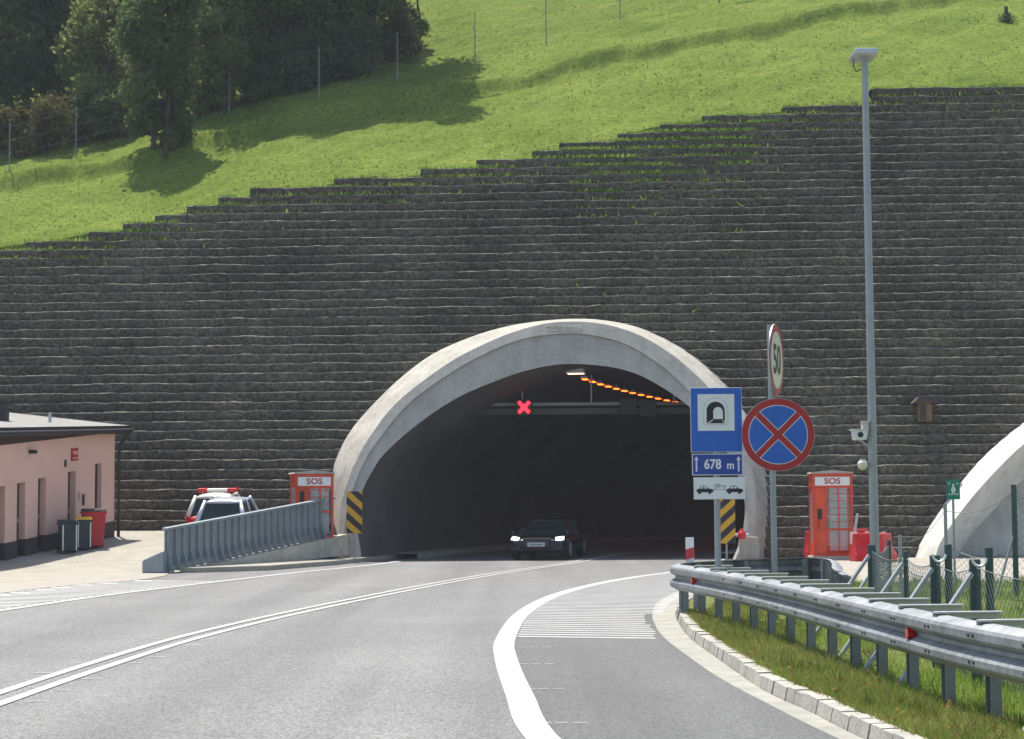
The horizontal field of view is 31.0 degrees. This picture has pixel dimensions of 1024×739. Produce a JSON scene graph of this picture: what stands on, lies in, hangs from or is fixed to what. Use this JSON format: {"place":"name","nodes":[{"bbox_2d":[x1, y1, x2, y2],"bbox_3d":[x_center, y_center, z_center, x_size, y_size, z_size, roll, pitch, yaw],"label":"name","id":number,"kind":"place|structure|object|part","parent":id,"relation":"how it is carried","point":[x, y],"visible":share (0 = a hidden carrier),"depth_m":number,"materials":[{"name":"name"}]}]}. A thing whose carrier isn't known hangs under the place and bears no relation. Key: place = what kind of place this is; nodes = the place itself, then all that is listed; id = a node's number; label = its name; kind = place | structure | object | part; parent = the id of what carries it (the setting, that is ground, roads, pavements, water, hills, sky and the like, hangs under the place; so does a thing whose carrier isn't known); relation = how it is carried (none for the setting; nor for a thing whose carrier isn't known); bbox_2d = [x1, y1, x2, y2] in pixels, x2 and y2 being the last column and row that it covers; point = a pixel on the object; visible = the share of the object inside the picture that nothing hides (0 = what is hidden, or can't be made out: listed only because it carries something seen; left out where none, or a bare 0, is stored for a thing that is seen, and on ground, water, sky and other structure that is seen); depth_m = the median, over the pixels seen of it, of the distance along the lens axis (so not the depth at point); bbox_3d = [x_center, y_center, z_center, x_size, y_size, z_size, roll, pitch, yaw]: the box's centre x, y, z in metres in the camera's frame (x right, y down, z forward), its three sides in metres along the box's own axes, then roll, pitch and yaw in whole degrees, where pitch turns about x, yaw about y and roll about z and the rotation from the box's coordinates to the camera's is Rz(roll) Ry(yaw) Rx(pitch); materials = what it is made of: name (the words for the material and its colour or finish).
{"place":"outdoors","nodes":[
{"label":"outdoors","id":0,"kind":"place"},
{"bbox_2d":[0,530,179,592],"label":"plaza","id":1,"kind":"structure","parent":0,"point":[124,555],"depth_m":48.45,"materials":[{"name":"beige concrete"}]},
{"bbox_2d":[0,404,132,560],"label":"service building","id":2,"kind":"structure","parent":1,"relation":"on","point":[53,470],"depth_m":51.99,"materials":[{"name":"pink paint"}]},
{"bbox_2d":[8,483,18,555],"bbox_3d":[-13.549,4.128,50.348,0.107,2.128,0.400,-2,-4,18],"label":"door","id":3,"kind":"structure","parent":2,"relation":"in","point":[17,483],"depth_m":50.51,"materials":[{"name":"metal"}]},
{"bbox_2d":[37,478,39,550],"bbox_3d":[-13.229,4.081,51.322,0.107,2.168,0.400,-2,-4,18],"label":"door","id":4,"kind":"structure","parent":2,"relation":"in","point":[39,478],"depth_m":51.49,"materials":[{"name":"metal"}]},
{"bbox_2d":[67,472,69,518],"bbox_3d":[-12.749,4.010,52.784,0.107,2.230,0.420,-2,-4,18],"label":"door","id":5,"kind":"structure","parent":2,"relation":"in","point":[68,472],"depth_m":52.98,"materials":[{"name":"metal"}]},
{"bbox_2d":[95,464,96,507],"bbox_3d":[-12.288,3.428,54.183,0.082,1.424,0.423,-2,-4,18],"label":"window","id":6,"kind":"structure","parent":2,"relation":"in","point":[95,464],"depth_m":54.33,"materials":[{"name":"black glass"}]},
{"bbox_2d":[57,519,78,552],"bbox_3d":[-12.274,4.607,51.034,0.540,0.930,0.653,1,-5,-20],"label":"wheelie bin","id":7,"kind":"object","parent":1,"relation":"on","point":[67,533],"visible":1,"depth_m":50.80,"materials":[{"name":"plastic"}]},
{"bbox_2d":[73,517,92,548],"bbox_3d":[-12.028,4.587,51.736,0.497,0.930,0.602,1,-5,-20],"label":"wheelie bin","id":8,"kind":"object","parent":1,"relation":"on","point":[84,534],"visible":0.67,"depth_m":51.52,"materials":[{"name":"plastic"}]},
{"bbox_2d":[80,508,106,546],"bbox_3d":[-11.835,4.484,52.252,0.670,1.110,0.805,1,-5,-20],"label":"wheelie bin","id":9,"kind":"object","parent":1,"relation":"on","point":[97,516],"visible":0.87,"depth_m":51.97,"materials":[{"name":"plastic"}]},
{"bbox_2d":[185,488,239,522],"bbox_3d":[-8.597,4.287,54.328,1.900,1.632,2.984,-1,1,3],"label":"patrol car","id":10,"kind":"object","parent":1,"relation":"on","point":[193,509],"visible":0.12,"depth_m":53.31,"materials":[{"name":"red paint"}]},
{"bbox_3d":[-8.661,3.957,53.173,1.216,0.590,0.287,-1,-4,3],"label":"rear window","id":11,"kind":"part","parent":10,"relation":"part of","materials":[{"name":"black glass"}]},
{"bbox_2d":[194,496,258,521],"bbox_3d":[-7.807,4.268,51.478,1.920,1.520,3.497,-1,1,3],"label":"hatchback car","id":12,"kind":"object","parent":1,"relation":"on","point":[215,507],"visible":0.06,"depth_m":50.24,"materials":[{"name":"silver metal"}]},
{"bbox_3d":[-7.881,3.884,50.125,1.232,0.563,0.395,-1,1,3],"label":"rear window","id":13,"kind":"part","parent":12,"relation":"part of","materials":[{"name":"black glass"}]},
{"bbox_3d":[-7.257,3.865,51.083,0.165,0.563,2.245,-1,1,3],"label":"side window","id":14,"kind":"part","parent":12,"relation":"part of","materials":[{"name":"black glass"}]},
{"bbox_2d":[142,497,347,572],"bbox_3d":[-6.918,4.429,49.823,0.687,2.005,9.392,-2,-5,24],"label":"ramp railing","id":15,"kind":"object","parent":1,"relation":"on","point":[300,531],"visible":0.95,"depth_m":49.56,"materials":[{"name":"grey metal"}]},
{"bbox_2d":[289,470,335,541],"bbox_3d":[-5.807,3.959,53.556,1.240,2.060,1.070,1,-4,-16],"label":"emergency phone booth","id":16,"kind":"object","parent":1,"relation":"on","point":[315,479],"visible":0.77,"depth_m":53.18,"materials":[{"name":"metal"}]},
{"bbox_2d":[309,488,330,537],"bbox_3d":[-5.685,3.960,53.126,0.990,1.802,0.040,1,-4,-16],"label":"door","id":17,"kind":"structure","parent":16,"relation":"in","point":[327,536],"depth_m":53.18,"materials":[{"name":"red metal"}]},
{"bbox_2d":[180,554,402,572],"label":"walkway","id":18,"kind":"structure","parent":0,"point":[271,566],"depth_m":48.70,"materials":[{"name":"grey concrete"}]},
{"bbox_2d":[346,491,361,557],"bbox_3d":[-4.571,4.529,53.642,0.457,1.979,0.084,0,-4,0],"label":"hazard board","id":19,"kind":"object","parent":18,"relation":"on","point":[354,512],"visible":0.96,"depth_m":53.63,"materials":[{"name":"yellow metal"}]},
{"bbox_2d":[0,537,738,738],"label":"road","id":20,"kind":"structure","parent":0,"point":[417,664],"depth_m":20.89,"materials":[{"name":"grey asphalt"}]},
{"bbox_2d":[0,552,733,738],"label":"road markings","id":21,"kind":"object","parent":20,"relation":"on","point":[529,720],"visible":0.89,"depth_m":25.61,"materials":[{"name":"paint"}]},
{"bbox_2d":[0,86,1023,557],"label":"gabion wall","id":22,"kind":"structure","parent":20,"relation":"on","point":[242,358],"depth_m":60.03,"materials":[{"name":"stone"}]},
{"bbox_2d":[0,62,1023,330],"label":"ledge grass","id":23,"kind":"structure","parent":22,"relation":"on","point":[664,146],"depth_m":62.45,"materials":[{"name":"green plant"}]},
{"bbox_2d":[910,397,938,421],"bbox_3d":[12.728,1.249,57.274,0.800,0.750,0.960,0,-4,0],"label":"wall cabinet","id":24,"kind":"object","parent":22,"relation":"attached to","point":[923,409],"depth_m":56.93,"materials":[{"name":"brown wood"}]},
{"bbox_2d":[920,405,926,419],"bbox_3d":[12.668,1.329,56.932,0.200,0.460,0.020,0,-4,0],"label":"door","id":25,"kind":"structure","parent":24,"relation":"in","point":[923,410],"depth_m":56.92,"materials":[{"name":"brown metal"}]},
{"bbox_2d":[510,518,585,559],"bbox_3d":[1.148,5.176,56.752,2.120,1.240,4.624,-1,-4,11],"label":"sedan car","id":26,"kind":"object","parent":20,"relation":"on","point":[565,537],"visible":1,"depth_m":55.74,"materials":[{"name":"blue paint"}]},
{"bbox_3d":[1.840,4.867,56.951,0.186,0.458,2.657,-1,-4,11],"label":"side window","id":27,"kind":"part","parent":26,"relation":"part of","materials":[{"name":"black glass"}]},
{"bbox_2d":[333,319,768,559],"bbox_3d":[17.705,4.370,89.458,18.251,7.712,83.517,-3,-5,31],"label":"tunnel portal","id":28,"kind":"object","parent":20,"relation":"on","point":[429,462],"visible":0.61,"depth_m":62.12,"materials":[{"name":"concrete"}]},
{"bbox_2d":[565,368,585,374],"bbox_3d":[2.042,-0.326,59.208,0.620,0.955,0.420,-1,-4,12],"label":"ceiling lamp","id":29,"kind":"object","parent":28,"relation":"hanging from","point":[577,371],"visible":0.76,"depth_m":58.98,"materials":[{"name":"metal"}]},
{"bbox_2d":[477,375,689,414],"bbox_3d":[2.589,0.818,60.323,9.033,1.300,0.220,0,-4,0],"label":"signal gantry","id":30,"kind":"object","parent":28,"relation":"hanging from","point":[571,411],"visible":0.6,"depth_m":60.18,"materials":[{"name":"metal"}]},
{"bbox_2d":[516,399,531,415],"bbox_3d":[0.390,1.228,59.955,0.540,0.540,0.195,0,-4,0],"label":"lane signal","id":31,"kind":"object","parent":30,"relation":"attached to","point":[523,407],"visible":1,"depth_m":59.88,"materials":[{"name":"red"}]},
{"bbox_2d":[620,398,636,414],"bbox_3d":[3.778,1.199,59.963,0.540,0.540,0.180,0,-4,0],"label":"lane signal","id":32,"kind":"object","parent":30,"relation":"attached to","point":[628,406],"visible":1,"depth_m":59.89,"materials":[{"name":"black metal"}]},
{"bbox_2d":[639,400,655,416],"bbox_3d":[4.408,1.259,59.959,0.540,0.540,0.180,0,-4,0],"label":"lane signal","id":33,"kind":"object","parent":30,"relation":"attached to","point":[647,408],"visible":1,"depth_m":59.88,"materials":[{"name":"black metal"}]},
{"bbox_2d":[580,374,589,379],"bbox_3d":[2.399,-0.065,60.753,0.220,0.812,0.500,-1,-4,13],"label":"sodium lamp","id":34,"kind":"object","parent":28,"relation":"hanging from","point":[585,377],"visible":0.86,"depth_m":60.51,"materials":[{"name":"metal"}]},
{"bbox_2d":[596,379,604,384],"bbox_3d":[3.025,0.117,63.271,0.220,0.812,0.500,-1,-4,15],"label":"sodium lamp","id":35,"kind":"object","parent":28,"relation":"hanging from","point":[600,382],"visible":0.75,"depth_m":63.03,"materials":[{"name":"metal"}]},
{"bbox_2d":[604,381,612,386],"bbox_3d":[3.361,0.208,64.524,0.220,0.812,0.500,-2,-4,15],"label":"sodium lamp","id":36,"kind":"object","parent":28,"relation":"hanging from","point":[608,384],"visible":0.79,"depth_m":64.28,"materials":[{"name":"metal"}]},
{"bbox_2d":[612,383,620,389],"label":"sodium lamp","id":37,"kind":"object","parent":28,"relation":"hanging from","point":[616,387],"visible":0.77,"depth_m":65.59,"materials":[{"name":"metal"}]},
{"bbox_2d":[620,386,628,391],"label":"sodium lamp","id":38,"kind":"object","parent":28,"relation":"hanging from","point":[624,389],"visible":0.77,"depth_m":66.83,"materials":[{"name":"metal"}]},
{"bbox_2d":[628,388,636,393],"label":"sodium lamp","id":39,"kind":"object","parent":28,"relation":"hanging from","point":[632,391],"visible":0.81,"depth_m":68.09,"materials":[{"name":"metal"}]},
{"bbox_2d":[662,395,670,400],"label":"sodium lamp","id":40,"kind":"object","parent":28,"relation":"hanging from","point":[666,398],"visible":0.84,"depth_m":72.96,"materials":[{"name":"metal"}]},
{"bbox_2d":[514,573,837,738],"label":"road shoulder","id":41,"kind":"object","parent":20,"relation":"attached to","point":[660,686],"visible":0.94,"depth_m":16.19},
{"bbox_2d":[684,537,693,562],"bbox_3d":[4.787,4.890,49.773,0.360,0.730,0.500,-1,-4,8],"label":"delineator","id":42,"kind":"object","parent":20,"relation":"on","point":[689,543],"visible":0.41,"depth_m":49.75,"materials":[{"name":"white plastic"}]},
{"bbox_2d":[720,499,735,559],"bbox_3d":[6.175,4.633,53.228,0.507,1.817,0.084,0,-4,0],"label":"hazard board","id":43,"kind":"object","parent":20,"relation":"on","point":[727,509],"visible":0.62,"depth_m":53.21,"materials":[{"name":"yellow metal"}]},
{"bbox_2d":[735,528,748,558],"bbox_3d":[6.638,5.045,53.370,0.400,0.910,0.260,0,-4,0],"label":"hydrant","id":44,"kind":"object","parent":20,"relation":"on","point":[741,535],"visible":0.94,"depth_m":53.30,"materials":[{"name":"metal"}]},
{"bbox_2d":[652,592,862,738],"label":"gutter","id":45,"kind":"object","parent":20,"relation":"on","point":[669,628],"visible":0.77,"depth_m":17.93,"materials":[{"name":"concrete"}]},
{"bbox_2d":[676,594,926,738],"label":"kerb","id":46,"kind":"structure","parent":20,"relation":"on","point":[852,721],"depth_m":14.89,"materials":[{"name":"concrete"}]},
{"bbox_2d":[915,422,1023,557],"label":"gallery portal","id":47,"kind":"object","parent":20,"relation":"on","point":[996,472],"visible":0.6,"depth_m":55.26,"materials":[{"name":"grey concrete"}]},
{"bbox_2d":[0,0,1023,250],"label":"hillside","id":48,"kind":"structure","parent":0,"point":[520,106],"depth_m":71.29,"materials":[{"name":"green plant"}]},
{"bbox_2d":[0,103,50,158],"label":"bush","id":49,"kind":"object","parent":48,"relation":"on","point":[24,144],"visible":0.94,"depth_m":74.03,"materials":[{"name":"green plant"}]},
{"bbox_2d":[0,0,74,120],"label":"broadleaf tree","id":50,"kind":"object","parent":48,"relation":"on","point":[18,18],"visible":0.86,"depth_m":80.33,"materials":[{"name":"green plant"}]},
{"bbox_2d":[17,0,97,103],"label":"broadleaf tree","id":51,"kind":"object","parent":48,"relation":"on","point":[50,80],"visible":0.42,"depth_m":81.25,"materials":[{"name":"green plant"}]},
{"bbox_2d":[25,90,93,150],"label":"bush","id":52,"kind":"object","parent":48,"relation":"on","point":[46,111],"visible":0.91,"depth_m":74.07,"materials":[{"name":"green plant"}]},
{"bbox_2d":[58,82,119,141],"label":"bush","id":53,"kind":"object","parent":48,"relation":"on","point":[95,110],"visible":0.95,"depth_m":74.79,"materials":[{"name":"green plant"}]},
{"bbox_2d":[49,0,133,126],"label":"loose tree","id":54,"kind":"object","parent":48,"relation":"on","point":[84,59],"visible":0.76,"depth_m":77.22,"materials":[{"name":"green plant"}]},
{"bbox_2d":[108,92,137,136],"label":"bush","id":55,"kind":"object","parent":48,"relation":"on","point":[123,111],"visible":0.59,"depth_m":74.97,"materials":[{"name":"green plant"}]},
{"bbox_2d":[102,0,176,48],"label":"broadleaf tree","id":56,"kind":"object","parent":48,"relation":"on","point":[120,1],"visible":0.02,"depth_m":92.74,"materials":[{"name":"green plant"}]},
{"bbox_2d":[106,0,210,157],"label":"slender tree","id":57,"kind":"object","parent":48,"relation":"on","point":[156,38],"visible":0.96,"depth_m":71.07,"materials":[{"name":"green plant"}]},
{"bbox_2d":[157,98,197,149],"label":"bush","id":58,"kind":"object","parent":48,"relation":"on","point":[181,116],"visible":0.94,"depth_m":71.64,"materials":[{"name":"green plant"}]},
{"bbox_2d":[174,0,253,118],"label":"loose tree","id":59,"kind":"object","parent":48,"relation":"on","point":[222,55],"visible":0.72,"depth_m":76.16,"materials":[{"name":"green plant"}]},
{"bbox_2d":[197,62,243,109],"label":"bush","id":60,"kind":"object","parent":48,"relation":"on","point":[211,107],"visible":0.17,"depth_m":77.03,"materials":[{"name":"green plant"}]},
{"bbox_2d":[204,0,262,31],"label":"broadleaf tree","id":61,"kind":"object","parent":48,"relation":"on","point":[245,12],"visible":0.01,"depth_m":92.28,"materials":[{"name":"green plant"}]},
{"bbox_2d":[218,0,342,92],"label":"broadleaf tree","id":62,"kind":"object","parent":48,"relation":"on","point":[290,10],"visible":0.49,"depth_m":77.89,"materials":[{"name":"green plant"}]},
{"bbox_2d":[258,0,392,81],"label":"broadleaf tree","id":63,"kind":"object","parent":48,"relation":"on","point":[338,10],"visible":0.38,"depth_m":78.70,"materials":[{"name":"green plant"}]},
{"bbox_2d":[9,0,679,170],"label":"wire fence","id":64,"kind":"object","parent":48,"relation":"on","point":[475,46],"visible":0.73,"depth_m":75.97,"materials":[{"name":"metal"}]},
{"bbox_2d":[333,0,418,68],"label":"broadleaf tree","id":65,"kind":"object","parent":48,"relation":"on","point":[390,13],"visible":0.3,"depth_m":80.44,"materials":[{"name":"green plant"}]},
{"bbox_2d":[380,6,428,62],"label":"bush","id":66,"kind":"object","parent":48,"relation":"on","point":[410,40],"visible":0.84,"depth_m":80.75,"materials":[{"name":"green plant"}]},
{"bbox_2d":[384,0,431,46],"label":"tree","id":67,"kind":"object","parent":48,"relation":"on","point":[422,26],"visible":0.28,"depth_m":83.53,"materials":[{"name":"green plant"}]},
{"bbox_2d":[997,6,1017,21],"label":"shrub","id":68,"kind":"object","parent":48,"relation":"on","point":[1006,16],"visible":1,"depth_m":73.05,"materials":[{"name":"green plant"}]},
{"bbox_2d":[675,555,1023,603],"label":"paving","id":69,"kind":"structure","parent":0,"point":[850,568],"depth_m":47.26,"materials":[{"name":"grey concrete"}]},
{"bbox_2d":[803,531,833,556],"bbox_3d":[9.132,5.175,54.916,0.895,0.840,0.517,0,-4,-5],"label":"road barrier","id":70,"kind":"object","parent":69,"relation":"on","point":[806,551],"visible":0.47,"depth_m":54.82,"materials":[{"name":"red plastic"}]},
{"bbox_2d":[807,470,852,559],"bbox_3d":[9.288,4.228,53.831,1.280,2.580,1.070,-1,-4,3],"label":"emergency phone booth","id":71,"kind":"object","parent":69,"relation":"on","point":[818,514],"visible":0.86,"depth_m":53.44,"materials":[{"name":"metal"}]},
{"bbox_2d":[815,488,850,555],"bbox_3d":[9.279,4.332,53.378,1.030,2.115,0.040,-1,-4,3],"label":"door","id":72,"kind":"structure","parent":71,"relation":"in","point":[818,554],"depth_m":53.33,"materials":[{"name":"red metal"}]},
{"bbox_2d":[840,528,868,545],"bbox_3d":[10.211,5.143,54.914,0.945,0.890,0.517,-1,-4,5],"label":"road barrier","id":73,"kind":"object","parent":69,"relation":"on","point":[843,540],"visible":0.25,"depth_m":54.84,"materials":[{"name":"white plastic"}]},
{"bbox_2d":[850,513,858,544],"bbox_3d":[9.772,4.765,52.688,0.259,1.332,0.200,0,-4,0],"label":"marker pole","id":74,"kind":"object","parent":69,"relation":"on","point":[855,523],"visible":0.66,"depth_m":52.67,"materials":[{"name":"metal"}]},
{"bbox_2d":[849,532,869,560],"bbox_3d":[9.934,4.933,51.577,0.945,0.820,0.517,1,-4,-12],"label":"road barrier","id":75,"kind":"object","parent":69,"relation":"on","point":[860,543],"visible":0.6,"depth_m":51.42,"materials":[{"name":"red plastic"}]},
{"bbox_2d":[879,532,897,561],"bbox_3d":[10.258,4.888,50.993,0.517,0.820,1.045,-3,-5,28],"label":"road barrier","id":76,"kind":"object","parent":69,"relation":"on","point":[884,537],"visible":0.52,"depth_m":50.78,"materials":[{"name":"red plastic"}]},
{"bbox_2d":[686,577,1023,738],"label":"verge","id":77,"kind":"structure","parent":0,"point":[710,600],"depth_m":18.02,"materials":[{"name":"green plant"}]},
{"bbox_2d":[690,387,745,567],"bbox_3d":[2.693,1.822,24.119,0.706,3.173,0.123,0,-4,0],"label":"tunnel sign","id":78,"kind":"object","parent":77,"relation":"on","point":[716,421],"visible":1,"depth_m":24.13,"materials":[{"name":"metal"}]},
{"bbox_2d":[741,324,814,619],"bbox_3d":[3.480,1.395,24.016,0.806,4.000,0.604,3,-5,-38],"label":"no stopping sign","id":79,"kind":"object","parent":77,"relation":"on","point":[777,434],"visible":0.99,"depth_m":24.02,"materials":[{"name":"metal"}]},
{"bbox_2d":[670,557,1023,718],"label":"guard rail","id":80,"kind":"object","parent":77,"relation":"on","point":[812,593],"visible":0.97,"depth_m":16.26,"materials":[{"name":"metal"}]},
{"bbox_2d":[689,586,1005,736],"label":"fallen leaves","id":81,"kind":"object","parent":77,"relation":"on","point":[879,680],"visible":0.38,"depth_m":14.87,"materials":[{"name":"brown plant"}]},
{"bbox_2d":[683,573,1023,738],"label":"weed clumps","id":82,"kind":"object","parent":77,"relation":"on","point":[786,654],"visible":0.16,"depth_m":15.28,"materials":[{"name":"green plant"}]},
{"bbox_2d":[849,48,879,589],"bbox_3d":[6.207,-0.813,32.145,0.400,9.570,0.620,0,-4,0],"label":"street lamp","id":83,"kind":"object","parent":77,"relation":"on","point":[864,56],"visible":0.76,"depth_m":32.12,"materials":[{"name":"metal"}]},
{"bbox_2d":[849,429,869,445],"bbox_3d":[6.068,1.181,31.887,0.438,0.299,0.360,0,-4,0],"label":"traffic camera","id":84,"kind":"object","parent":83,"relation":"attached to","point":[859,434],"visible":1,"depth_m":31.73,"materials":[{"name":"metal"}]},
{"bbox_2d":[857,459,868,469],"bbox_3d":[6.122,1.640,31.933,0.311,0.190,0.180,0,-4,0],"label":"dome camera","id":85,"kind":"object","parent":83,"relation":"attached to","point":[862,464],"visible":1,"depth_m":31.87,"materials":[{"name":"plastic"}]},
{"bbox_2d":[860,421,869,435],"bbox_3d":[6.108,1.017,31.979,0.140,0.252,0.180,0,-4,0],"label":"junction box","id":86,"kind":"object","parent":83,"relation":"attached to","point":[864,424],"visible":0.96,"depth_m":31.90,"materials":[{"name":"metal"}]},
{"bbox_2d":[816,540,1023,730],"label":"chain link fence","id":87,"kind":"object","parent":77,"relation":"on","point":[933,575],"visible":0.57,"depth_m":16.87,"materials":[{"name":"metal"}]},
{"bbox_2d":[946,479,959,586],"bbox_3d":[7.865,3.048,32.882,0.235,2.178,0.063,0,-4,0],"label":"green sign","id":88,"kind":"object","parent":77,"relation":"on","point":[953,488],"visible":0.93,"depth_m":32.91,"materials":[{"name":"green metal"}]},
{"bbox_2d":[898,485,1023,597],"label":"chain link fence","id":89,"kind":"object","parent":77,"relation":"on","point":[1013,545],"visible":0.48,"depth_m":29.87,"materials":[{"name":"metal"}]}
]}

